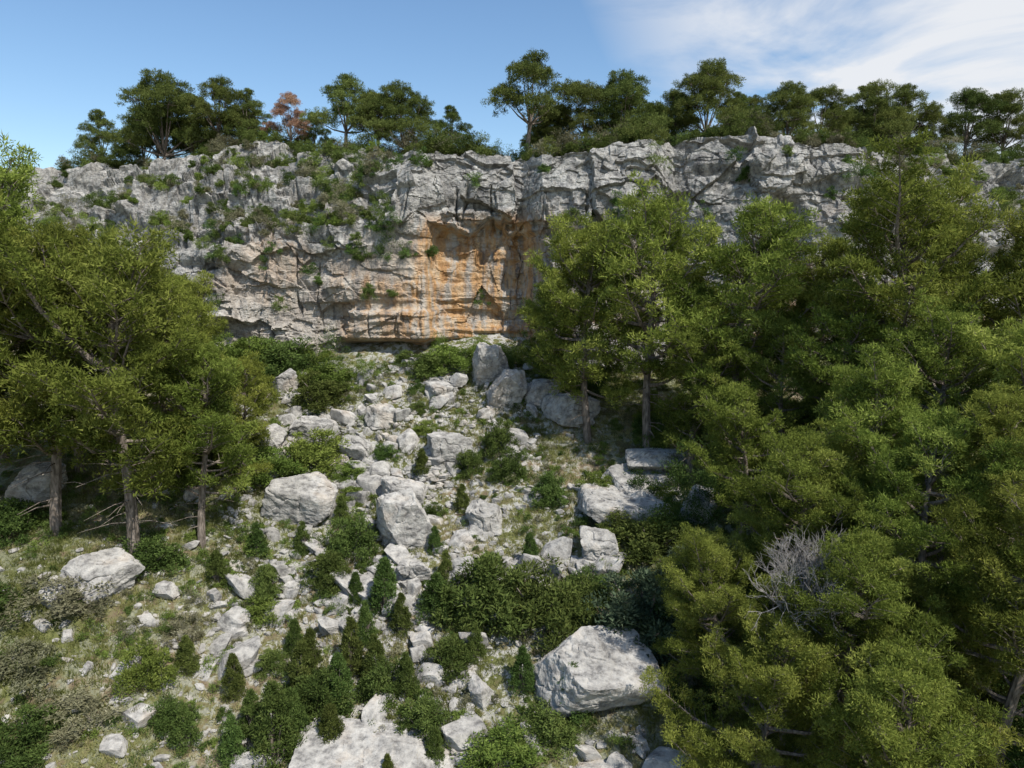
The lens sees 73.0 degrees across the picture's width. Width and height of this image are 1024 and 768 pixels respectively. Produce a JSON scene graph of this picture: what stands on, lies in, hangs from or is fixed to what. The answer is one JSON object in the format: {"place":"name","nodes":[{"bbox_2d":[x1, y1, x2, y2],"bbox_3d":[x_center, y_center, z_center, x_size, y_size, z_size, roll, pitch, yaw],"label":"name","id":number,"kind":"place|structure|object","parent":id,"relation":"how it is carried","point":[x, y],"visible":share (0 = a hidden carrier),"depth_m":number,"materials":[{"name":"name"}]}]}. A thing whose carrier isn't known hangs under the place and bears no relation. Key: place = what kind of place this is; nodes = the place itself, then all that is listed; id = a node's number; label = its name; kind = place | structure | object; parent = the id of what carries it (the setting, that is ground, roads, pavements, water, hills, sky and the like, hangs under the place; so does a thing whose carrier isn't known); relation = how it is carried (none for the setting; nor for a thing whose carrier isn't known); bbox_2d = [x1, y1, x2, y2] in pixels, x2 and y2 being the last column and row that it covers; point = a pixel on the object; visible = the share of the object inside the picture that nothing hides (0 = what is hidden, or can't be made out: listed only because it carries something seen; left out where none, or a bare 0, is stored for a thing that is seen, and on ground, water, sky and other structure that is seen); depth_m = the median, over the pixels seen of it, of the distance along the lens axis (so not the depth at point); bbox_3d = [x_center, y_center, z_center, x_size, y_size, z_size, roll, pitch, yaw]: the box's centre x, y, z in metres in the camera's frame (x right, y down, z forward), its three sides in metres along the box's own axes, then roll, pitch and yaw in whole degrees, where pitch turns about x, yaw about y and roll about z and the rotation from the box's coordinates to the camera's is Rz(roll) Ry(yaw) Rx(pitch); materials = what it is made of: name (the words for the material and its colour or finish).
{"place":"outdoors","nodes":[
{"label":"outdoors","id":0,"kind":"place"},
{"bbox_2d":[0,126,1023,374],"bbox_3d":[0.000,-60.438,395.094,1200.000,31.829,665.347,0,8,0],"label":"cliff","id":1,"kind":"structure","parent":0,"point":[490,230],"depth_m":71.29,"materials":[{"name":"stone"}]},
{"bbox_2d":[72,108,133,157],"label":"pine tree","id":2,"kind":"object","parent":1,"relation":"on","point":[99,119],"visible":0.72,"depth_m":94.87,"materials":[{"name":"green plant"}]},
{"bbox_2d":[101,67,223,159],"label":"pine tree","id":3,"kind":"object","parent":1,"relation":"on","point":[157,96],"visible":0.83,"depth_m":89.19,"materials":[{"name":"green plant"}]},
{"bbox_2d":[181,73,261,141],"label":"pine tree","id":4,"kind":"object","parent":1,"relation":"on","point":[222,92],"visible":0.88,"depth_m":88.12,"materials":[{"name":"green plant"}]},
{"bbox_2d":[260,91,310,142],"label":"russet tree","id":5,"kind":"object","parent":1,"relation":"on","point":[280,107],"visible":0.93,"depth_m":85.56,"materials":[{"name":"brown plant"}]},
{"bbox_2d":[299,72,375,144],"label":"pine tree","id":6,"kind":"object","parent":1,"relation":"on","point":[343,106],"visible":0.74,"depth_m":84.26,"materials":[{"name":"green plant"}]},
{"bbox_2d":[354,79,435,152],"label":"pine tree","id":7,"kind":"object","parent":1,"relation":"on","point":[416,117],"visible":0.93,"depth_m":79.33,"materials":[{"name":"green plant"}]},
{"bbox_2d":[17,128,1023,259],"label":"flank shrubs","id":8,"kind":"object","parent":1,"relation":"on","point":[328,194],"visible":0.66,"depth_m":78.14,"materials":[{"name":"green plant"}]},
{"bbox_2d":[480,49,588,151],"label":"pine tree","id":9,"kind":"object","parent":1,"relation":"on","point":[528,67],"visible":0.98,"depth_m":73.40,"materials":[{"name":"green plant"}]},
{"bbox_2d":[55,106,1023,171],"bbox_3d":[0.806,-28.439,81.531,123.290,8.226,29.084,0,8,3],"label":"rim scrub","id":10,"kind":"object","parent":1,"relation":"on","point":[738,125],"visible":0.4,"depth_m":72.37,"materials":[{"name":"green plant"}]},
{"bbox_2d":[192,140,886,311],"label":"cliff ledge shrubs","id":11,"kind":"object","parent":1,"relation":"on","point":[356,251],"visible":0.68,"depth_m":69.74,"materials":[{"name":"green plant"}]},
{"bbox_2d":[551,79,614,137],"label":"pine tree","id":12,"kind":"object","parent":1,"relation":"on","point":[579,115],"visible":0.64,"depth_m":76.50,"materials":[{"name":"green plant"}]},
{"bbox_2d":[575,68,676,139],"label":"pine tree","id":13,"kind":"object","parent":1,"relation":"on","point":[624,92],"visible":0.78,"depth_m":75.73,"materials":[{"name":"green plant"}]},
{"bbox_2d":[656,57,753,140],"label":"pine tree","id":14,"kind":"object","parent":1,"relation":"on","point":[709,81],"visible":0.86,"depth_m":74.32,"materials":[{"name":"green plant"}]},
{"bbox_2d":[756,80,830,135],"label":"pine tree","id":15,"kind":"object","parent":1,"relation":"on","point":[786,99],"visible":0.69,"depth_m":77.48,"materials":[{"name":"green plant"}]},
{"bbox_2d":[780,83,858,135],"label":"pine tree","id":16,"kind":"object","parent":1,"relation":"on","point":[834,110],"visible":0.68,"depth_m":79.52,"materials":[{"name":"green plant"}]},
{"bbox_2d":[838,78,918,148],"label":"pine tree","id":17,"kind":"object","parent":1,"relation":"on","point":[869,94],"visible":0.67,"depth_m":84.61,"materials":[{"name":"green plant"}]},
{"bbox_2d":[873,82,944,137],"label":"pine tree","id":18,"kind":"object","parent":1,"relation":"on","point":[905,94],"visible":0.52,"depth_m":88.48,"materials":[{"name":"green plant"}]},
{"bbox_2d":[939,86,1008,156],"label":"pine tree","id":19,"kind":"object","parent":1,"relation":"on","point":[968,99],"visible":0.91,"depth_m":89.53,"materials":[{"name":"green plant"}]},
{"bbox_2d":[967,87,1023,152],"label":"pine tree","id":20,"kind":"object","parent":1,"relation":"on","point":[1010,98],"visible":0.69,"depth_m":90.55,"materials":[{"name":"green plant"}]},
{"bbox_2d":[0,314,1023,767],"bbox_3d":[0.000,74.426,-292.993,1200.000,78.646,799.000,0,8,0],"label":"ground","id":21,"kind":"structure","parent":0,"point":[386,350],"depth_m":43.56,"materials":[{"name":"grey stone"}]},
{"bbox_2d":[0,130,45,465],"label":"pine tree","id":22,"kind":"object","parent":21,"relation":"on","point":[16,179],"visible":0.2,"depth_m":47.94,"materials":[{"name":"green plant"}]},
{"bbox_2d":[0,495,48,547],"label":"shrub","id":23,"kind":"object","parent":21,"relation":"on","point":[11,519],"visible":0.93,"depth_m":44.07,"materials":[{"name":"green plant"}]},
{"bbox_2d":[0,637,59,696],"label":"shrub","id":24,"kind":"object","parent":21,"relation":"on","point":[28,662],"visible":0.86,"depth_m":36.84,"materials":[{"name":"green plant"}]},
{"bbox_2d":[0,701,67,767],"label":"shrub","id":25,"kind":"object","parent":21,"relation":"on","point":[11,745],"visible":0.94,"depth_m":34.09,"materials":[{"name":"green plant"}]},
{"bbox_2d":[4,460,67,508],"bbox_3d":[-32.728,6.971,47.725,3.629,2.726,3.529,0,24,0],"label":"boulder","id":26,"kind":"object","parent":21,"relation":"on","point":[36,489],"visible":0.59,"depth_m":46.45,"materials":[{"name":"stone"}]},
{"bbox_2d":[0,572,116,629],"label":"shrub","id":27,"kind":"object","parent":21,"relation":"on","point":[63,608],"visible":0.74,"depth_m":39.64,"materials":[{"name":"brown plant"}]},
{"bbox_2d":[0,187,125,463],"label":"pine tree","id":28,"kind":"object","parent":21,"relation":"on","point":[71,412],"visible":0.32,"depth_m":40.95,"materials":[{"name":"green plant"}]},
{"bbox_2d":[19,679,132,742],"bbox_3d":[-22.963,16.873,36.756,5.921,1.714,5.320,3,8,18],"label":"shrub","id":29,"kind":"object","parent":21,"relation":"on","point":[79,702],"visible":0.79,"depth_m":35.88,"materials":[{"name":"brown plant"}]},
{"bbox_2d":[0,219,171,536],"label":"pine tree","id":30,"kind":"object","parent":21,"relation":"on","point":[17,406],"visible":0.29,"depth_m":41.80,"materials":[{"name":"green plant"}]},
{"bbox_2d":[59,547,144,603],"bbox_3d":[-25.086,11.661,42.239,4.355,2.102,3.684,11,11,-2],"label":"boulder","id":31,"kind":"object","parent":21,"relation":"on","point":[120,567],"visible":0.78,"depth_m":41.59,"materials":[{"name":"stone"}]},
{"bbox_2d":[0,211,216,554],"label":"pine tree","id":32,"kind":"object","parent":21,"relation":"on","point":[124,297],"visible":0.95,"depth_m":40.23,"materials":[{"name":"green plant"}]},
{"bbox_2d":[111,638,182,704],"bbox_3d":[-20.073,15.678,38.367,3.461,3.196,3.667,-2,8,-15],"label":"shrub","id":33,"kind":"object","parent":21,"relation":"on","point":[152,660],"visible":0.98,"depth_m":37.96,"materials":[{"name":"green plant"}]},
{"bbox_2d":[58,249,247,475],"bbox_3d":[-26.729,-1.251,51.570,10.849,17.635,11.596,0,8,-3],"label":"pine tree","id":34,"kind":"object","parent":21,"relation":"on","point":[190,315],"visible":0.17,"depth_m":49.66,"materials":[{"name":"green plant"}]},
{"bbox_2d":[117,527,192,580],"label":"shrub","id":35,"kind":"object","parent":21,"relation":"on","point":[156,548],"visible":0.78,"depth_m":44.25,"materials":[{"name":"green plant"}]},
{"bbox_2d":[165,701,203,758],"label":"juniper bush","id":36,"kind":"object","parent":21,"relation":"on","point":[184,721],"visible":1,"depth_m":35.96,"materials":[{"name":"green plant"}]},
{"bbox_2d":[156,269,228,398],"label":"pine tree","id":37,"kind":"object","parent":21,"relation":"on","point":[196,289],"visible":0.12,"depth_m":56.31,"materials":[{"name":"green plant"}]},
{"bbox_2d":[128,335,264,548],"bbox_3d":[-20.726,4.204,46.219,7.837,15.329,9.603,0,8,-2],"label":"pine tree","id":38,"kind":"object","parent":21,"relation":"on","point":[219,380],"visible":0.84,"depth_m":44.70,"materials":[{"name":"green plant"}]},
{"bbox_2d":[206,348,283,488],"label":"pine tree","id":39,"kind":"object","parent":21,"relation":"on","point":[255,390],"visible":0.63,"depth_m":51.57,"materials":[{"name":"green plant"}]},
{"bbox_2d":[233,445,307,490],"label":"shrub","id":40,"kind":"object","parent":21,"relation":"on","point":[281,464],"visible":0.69,"depth_m":53.77,"materials":[{"name":"green plant"}]},
{"bbox_2d":[248,679,302,767],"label":"juniper bush","id":41,"kind":"object","parent":21,"relation":"on","point":[274,700],"visible":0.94,"depth_m":35.65,"materials":[{"name":"green plant"}]},
{"bbox_2d":[246,334,319,376],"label":"shrub","id":42,"kind":"object","parent":21,"relation":"on","point":[282,348],"visible":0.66,"depth_m":67.92,"materials":[{"name":"green plant"}]},
{"bbox_2d":[260,471,337,526],"bbox_3d":[-15.853,8.649,52.248,5.196,3.357,4.065,11,22,-2],"label":"boulder","id":43,"kind":"object","parent":21,"relation":"on","point":[309,498],"visible":0.99,"depth_m":50.52,"materials":[{"name":"stone"}]},
{"bbox_2d":[282,369,353,412],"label":"shrub","id":44,"kind":"object","parent":21,"relation":"on","point":[307,388],"visible":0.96,"depth_m":63.28,"materials":[{"name":"green plant"}]},
{"bbox_2d":[285,427,352,478],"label":"shrub","id":45,"kind":"object","parent":21,"relation":"on","point":[310,452],"visible":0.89,"depth_m":56.13,"materials":[{"name":"green plant"}]},
{"bbox_2d":[291,666,359,726],"bbox_3d":[-10.670,17.354,38.773,4.323,3.625,4.366,0,8,-1],"label":"shrub","id":46,"kind":"object","parent":21,"relation":"on","point":[311,688],"visible":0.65,"depth_m":38.12,"materials":[{"name":"green plant"}]},
{"bbox_2d":[300,549,352,596],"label":"shrub","id":47,"kind":"object","parent":21,"relation":"on","point":[335,564],"visible":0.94,"depth_m":46.08,"materials":[{"name":"green plant"}]},
{"bbox_2d":[320,509,379,563],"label":"shrub","id":48,"kind":"object","parent":21,"relation":"on","point":[349,536],"visible":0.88,"depth_m":47.99,"materials":[{"name":"green plant"}]},
{"bbox_2d":[0,354,732,767],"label":"scree rocks","id":49,"kind":"object","parent":21,"relation":"on","point":[462,728],"visible":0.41,"depth_m":45.47,"materials":[{"name":"stone"}]},
{"bbox_2d":[289,718,453,767],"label":"boulder","id":50,"kind":"object","parent":21,"relation":"on","point":[358,743],"visible":0.59,"depth_m":35.67,"materials":[{"name":"stone"}]},
{"bbox_2d":[366,555,397,620],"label":"juniper bush","id":51,"kind":"object","parent":21,"relation":"on","point":[381,578],"visible":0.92,"depth_m":43.83,"materials":[{"name":"green plant"}]},
{"bbox_2d":[354,652,411,712],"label":"shrub","id":52,"kind":"object","parent":21,"relation":"on","point":[374,680],"visible":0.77,"depth_m":39.07,"materials":[{"name":"green plant"}]},
{"bbox_2d":[376,488,433,551],"bbox_3d":[-7.606,9.963,49.230,4.257,4.698,3.138,3,26,0],"label":"boulder","id":53,"kind":"object","parent":21,"relation":"on","point":[403,518],"visible":0.84,"depth_m":48.16,"materials":[{"name":"stone"}]},
{"bbox_2d":[206,324,639,402],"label":"wall foot thicket","id":54,"kind":"object","parent":21,"relation":"on","point":[595,388],"depth_m":67.50,"materials":[{"name":"green plant"}]},
{"bbox_2d":[393,692,453,746],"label":"shrub","id":55,"kind":"object","parent":21,"relation":"on","point":[422,709],"visible":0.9,"depth_m":37.06,"materials":[{"name":"green plant"}]},
{"bbox_2d":[418,633,477,685],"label":"shrub","id":56,"kind":"object","parent":21,"relation":"on","point":[453,651],"visible":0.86,"depth_m":40.33,"materials":[{"name":"green plant"}]},
{"bbox_2d":[428,549,542,637],"bbox_3d":[-1.453,13.120,43.559,7.578,5.331,6.743,5,10,33],"label":"shrub","id":57,"kind":"object","parent":21,"relation":"on","point":[488,588],"visible":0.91,"depth_m":42.56,"materials":[{"name":"green plant"}]},
{"bbox_2d":[472,342,508,386],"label":"boulder","id":58,"kind":"object","parent":21,"relation":"on","point":[489,363],"visible":0.77,"depth_m":65.03,"materials":[{"name":"stone"}]},
{"bbox_2d":[449,711,557,767],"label":"shrub","id":59,"kind":"object","parent":21,"relation":"on","point":[522,753],"visible":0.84,"depth_m":35.77,"materials":[{"name":"green plant"}]},
{"bbox_2d":[486,369,526,408],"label":"boulder","id":60,"kind":"object","parent":21,"relation":"on","point":[508,387],"visible":0.84,"depth_m":62.17,"materials":[{"name":"stone"}]},
{"bbox_2d":[486,553,586,655],"bbox_3d":[1.597,13.467,43.383,6.725,4.904,6.792,3,9,22],"label":"shrub","id":61,"kind":"object","parent":21,"relation":"on","point":[528,605],"visible":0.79,"depth_m":42.01,"materials":[{"name":"green plant"}]},
{"bbox_2d":[515,269,581,382],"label":"pine tree","id":62,"kind":"object","parent":21,"relation":"on","point":[542,369],"visible":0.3,"depth_m":62.38,"materials":[{"name":"green plant"}]},
{"bbox_2d":[518,697,581,760],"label":"shrub","id":63,"kind":"object","parent":21,"relation":"on","point":[537,719],"visible":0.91,"depth_m":36.70,"materials":[{"name":"green plant"}]},
{"bbox_2d":[533,573,604,635],"bbox_3d":[3.847,13.704,43.539,5.319,3.779,4.550,-1,8,-4],"label":"shrub","id":64,"kind":"object","parent":21,"relation":"on","point":[582,612],"visible":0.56,"depth_m":42.55,"materials":[{"name":"green plant"}]},
{"bbox_2d":[541,393,600,427],"bbox_3d":[5.179,2.289,62.012,4.174,3.074,3.706,-5,9,-32],"label":"boulder","id":65,"kind":"object","parent":21,"relation":"on","point":[554,408],"visible":0.76,"depth_m":60.60,"materials":[{"name":"stone"}]},
{"bbox_2d":[515,207,649,443],"bbox_3d":[6.150,-4.615,59.175,10.803,20.876,11.036,-8,11,-44],"label":"pine tree","id":66,"kind":"object","parent":21,"relation":"on","point":[585,241],"visible":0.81,"depth_m":57.01,"materials":[{"name":"green plant"}]},
{"bbox_2d":[579,525,618,560],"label":"boulder","id":67,"kind":"object","parent":21,"relation":"on","point":[596,543],"visible":0.89,"depth_m":46.63,"materials":[{"name":"stone"}]},
{"bbox_2d":[532,625,666,717],"bbox_3d":[4.700,16.463,39.301,6.877,4.684,5.743,20,27,-3],"label":"boulder","id":68,"kind":"object","parent":21,"relation":"on","point":[606,673],"visible":0.88,"depth_m":37.89,"materials":[{"name":"stone"}]},
{"bbox_2d":[577,483,674,529],"bbox_3d":[8.335,9.242,51.806,6.810,2.084,5.533,6,12,-1],"label":"boulder","id":69,"kind":"object","parent":21,"relation":"on","point":[597,503],"visible":0.62,"depth_m":50.16,"materials":[{"name":"stone"}]},
{"bbox_2d":[601,463,682,501],"bbox_3d":[10.348,7.929,53.699,6.586,1.593,5.665,3,27,0],"label":"boulder","id":70,"kind":"object","parent":21,"relation":"on","point":[619,479],"visible":0.33,"depth_m":53.43,"materials":[{"name":"stone"}]},
{"bbox_2d":[577,565,715,676],"bbox_3d":[8.253,13.932,42.207,8.631,5.808,9.368,4,9,24],"label":"shrub","id":71,"kind":"object","parent":21,"relation":"on","point":[626,613],"visible":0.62,"depth_m":40.82,"materials":[{"name":"green plant"}]},
{"bbox_2d":[566,169,729,447],"bbox_3d":[11.251,-4.855,56.111,11.855,23.568,15.608,-2,8,-11],"label":"pine tree","id":72,"kind":"object","parent":21,"relation":"on","point":[660,220],"visible":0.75,"depth_m":53.21,"materials":[{"name":"green plant"}]},
{"bbox_2d":[612,510,694,567],"bbox_3d":[9.717,10.707,47.816,6.804,3.381,5.820,1,8,5],"label":"shrub","id":73,"kind":"object","parent":21,"relation":"on","point":[638,542],"visible":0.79,"depth_m":46.79,"materials":[{"name":"green plant"}]},
{"bbox_2d":[625,447,694,470],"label":"boulder","id":74,"kind":"object","parent":21,"relation":"on","point":[645,459],"visible":0.72,"depth_m":53.98,"materials":[{"name":"stone"}]},
{"bbox_2d":[653,289,750,481],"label":"pine tree","id":75,"kind":"object","parent":21,"relation":"on","point":[687,420],"visible":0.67,"depth_m":51.02,"materials":[{"name":"green plant"}]},
{"bbox_2d":[650,521,783,708],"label":"pine tree","id":76,"kind":"object","parent":21,"relation":"on","point":[702,596],"visible":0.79,"depth_m":36.48,"materials":[{"name":"green plant"}]},
{"bbox_2d":[655,190,835,444],"bbox_3d":[17.076,-3.666,51.563,13.245,21.143,10.809,5,9,32],"label":"pine tree","id":77,"kind":"object","parent":21,"relation":"on","point":[765,263],"visible":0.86,"depth_m":49.51,"materials":[{"name":"green plant"}]},
{"bbox_2d":[681,377,811,547],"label":"pine tree","id":78,"kind":"object","parent":21,"relation":"on","point":[726,417],"visible":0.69,"depth_m":43.52,"materials":[{"name":"green plant"}]},
{"bbox_2d":[639,573,890,767],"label":"pine tree","id":79,"kind":"object","parent":21,"relation":"on","point":[803,665],"visible":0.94,"depth_m":30.71,"materials":[{"name":"green plant"}]},
{"bbox_2d":[727,308,847,457],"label":"pine tree","id":80,"kind":"object","parent":21,"relation":"on","point":[760,364],"visible":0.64,"depth_m":47.79,"materials":[{"name":"green plant"}]},
{"bbox_2d":[742,526,856,757],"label":"bare tree","id":81,"kind":"object","parent":21,"relation":"on","point":[808,581],"visible":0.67,"depth_m":31.58,"materials":[{"name":"grey wood"}]},
{"bbox_2d":[726,417,875,626],"bbox_3d":[15.641,8.747,38.354,7.727,13.948,10.329,2,8,12],"label":"pine tree","id":82,"kind":"object","parent":21,"relation":"on","point":[802,475],"visible":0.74,"depth_m":36.47,"materials":[{"name":"green plant"}]},
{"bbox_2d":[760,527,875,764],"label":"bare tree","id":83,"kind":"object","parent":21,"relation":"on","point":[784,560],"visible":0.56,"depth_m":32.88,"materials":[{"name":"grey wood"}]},
{"bbox_2d":[623,350,1023,767],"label":"forest understory","id":84,"kind":"object","parent":21,"relation":"on","point":[656,432],"visible":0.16,"depth_m":48.04,"materials":[{"name":"green plant"}]},
{"bbox_2d":[775,231,873,411],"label":"pine tree","id":85,"kind":"object","parent":21,"relation":"on","point":[837,247],"visible":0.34,"depth_m":51.81,"materials":[{"name":"green plant"}]},
{"bbox_2d":[775,272,918,465],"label":"pine tree","id":86,"kind":"object","parent":21,"relation":"on","point":[840,332],"visible":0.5,"depth_m":45.07,"materials":[{"name":"green plant"}]},
{"bbox_2d":[750,510,955,767],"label":"pine tree","id":87,"kind":"object","parent":21,"relation":"on","point":[882,589],"visible":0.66,"depth_m":29.84,"materials":[{"name":"green plant"}]},
{"bbox_2d":[795,342,940,535],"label":"pine tree","id":88,"kind":"object","parent":21,"relation":"on","point":[888,388],"visible":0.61,"depth_m":37.21,"materials":[{"name":"green plant"}]},
{"bbox_2d":[803,617,1012,767],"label":"pine tree","id":89,"kind":"object","parent":21,"relation":"on","point":[904,672],"visible":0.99,"depth_m":25.77,"materials":[{"name":"green plant"}]},
{"bbox_2d":[805,127,1017,418],"bbox_3d":[24.953,-4.460,44.520,11.095,21.440,11.335,0,8,-2],"label":"pine tree","id":90,"kind":"object","parent":21,"relation":"on","point":[868,227],"visible":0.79,"depth_m":42.30,"materials":[{"name":"green plant"}]},
{"bbox_2d":[828,404,1023,691],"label":"pine tree","id":91,"kind":"object","parent":21,"relation":"on","point":[946,438],"visible":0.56,"depth_m":33.13,"materials":[{"name":"green plant"}]},
{"bbox_2d":[856,193,1023,400],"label":"pine tree","id":92,"kind":"object","parent":21,"relation":"on","point":[960,258],"visible":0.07,"depth_m":47.56,"materials":[{"name":"green plant"}]},
{"bbox_2d":[872,287,1014,519],"bbox_3d":[25.548,1.589,41.316,7.409,14.730,9.755,4,9,25],"label":"pine tree","id":93,"kind":"object","parent":21,"relation":"on","point":[944,323],"visible":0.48,"depth_m":39.59,"materials":[{"name":"green plant"}]},
{"bbox_2d":[895,481,1023,767],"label":"pine tree","id":94,"kind":"object","parent":21,"relation":"on","point":[991,556],"visible":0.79,"depth_m":28.29,"materials":[{"name":"green plant"}]},
{"bbox_2d":[940,313,1023,549],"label":"pine tree","id":95,"kind":"object","parent":21,"relation":"on","point":[1004,369],"visible":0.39,"depth_m":36.30,"materials":[{"name":"green plant"}]},
{"bbox_2d":[951,199,1023,402],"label":"pine tree","id":96,"kind":"object","parent":21,"relation":"on","point":[1005,306],"visible":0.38,"depth_m":41.66,"materials":[{"name":"green plant"}]},
{"bbox_2d":[954,381,1023,643],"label":"pine tree","id":97,"kind":"object","parent":21,"relation":"on","point":[995,423],"visible":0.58,"depth_m":31.85,"materials":[{"name":"green plant"}]},
{"bbox_2d":[0,0,1023,168],"label":"sky","id":98,"kind":"structure","parent":0,"point":[61,61],"materials":[{"name":"blue"}]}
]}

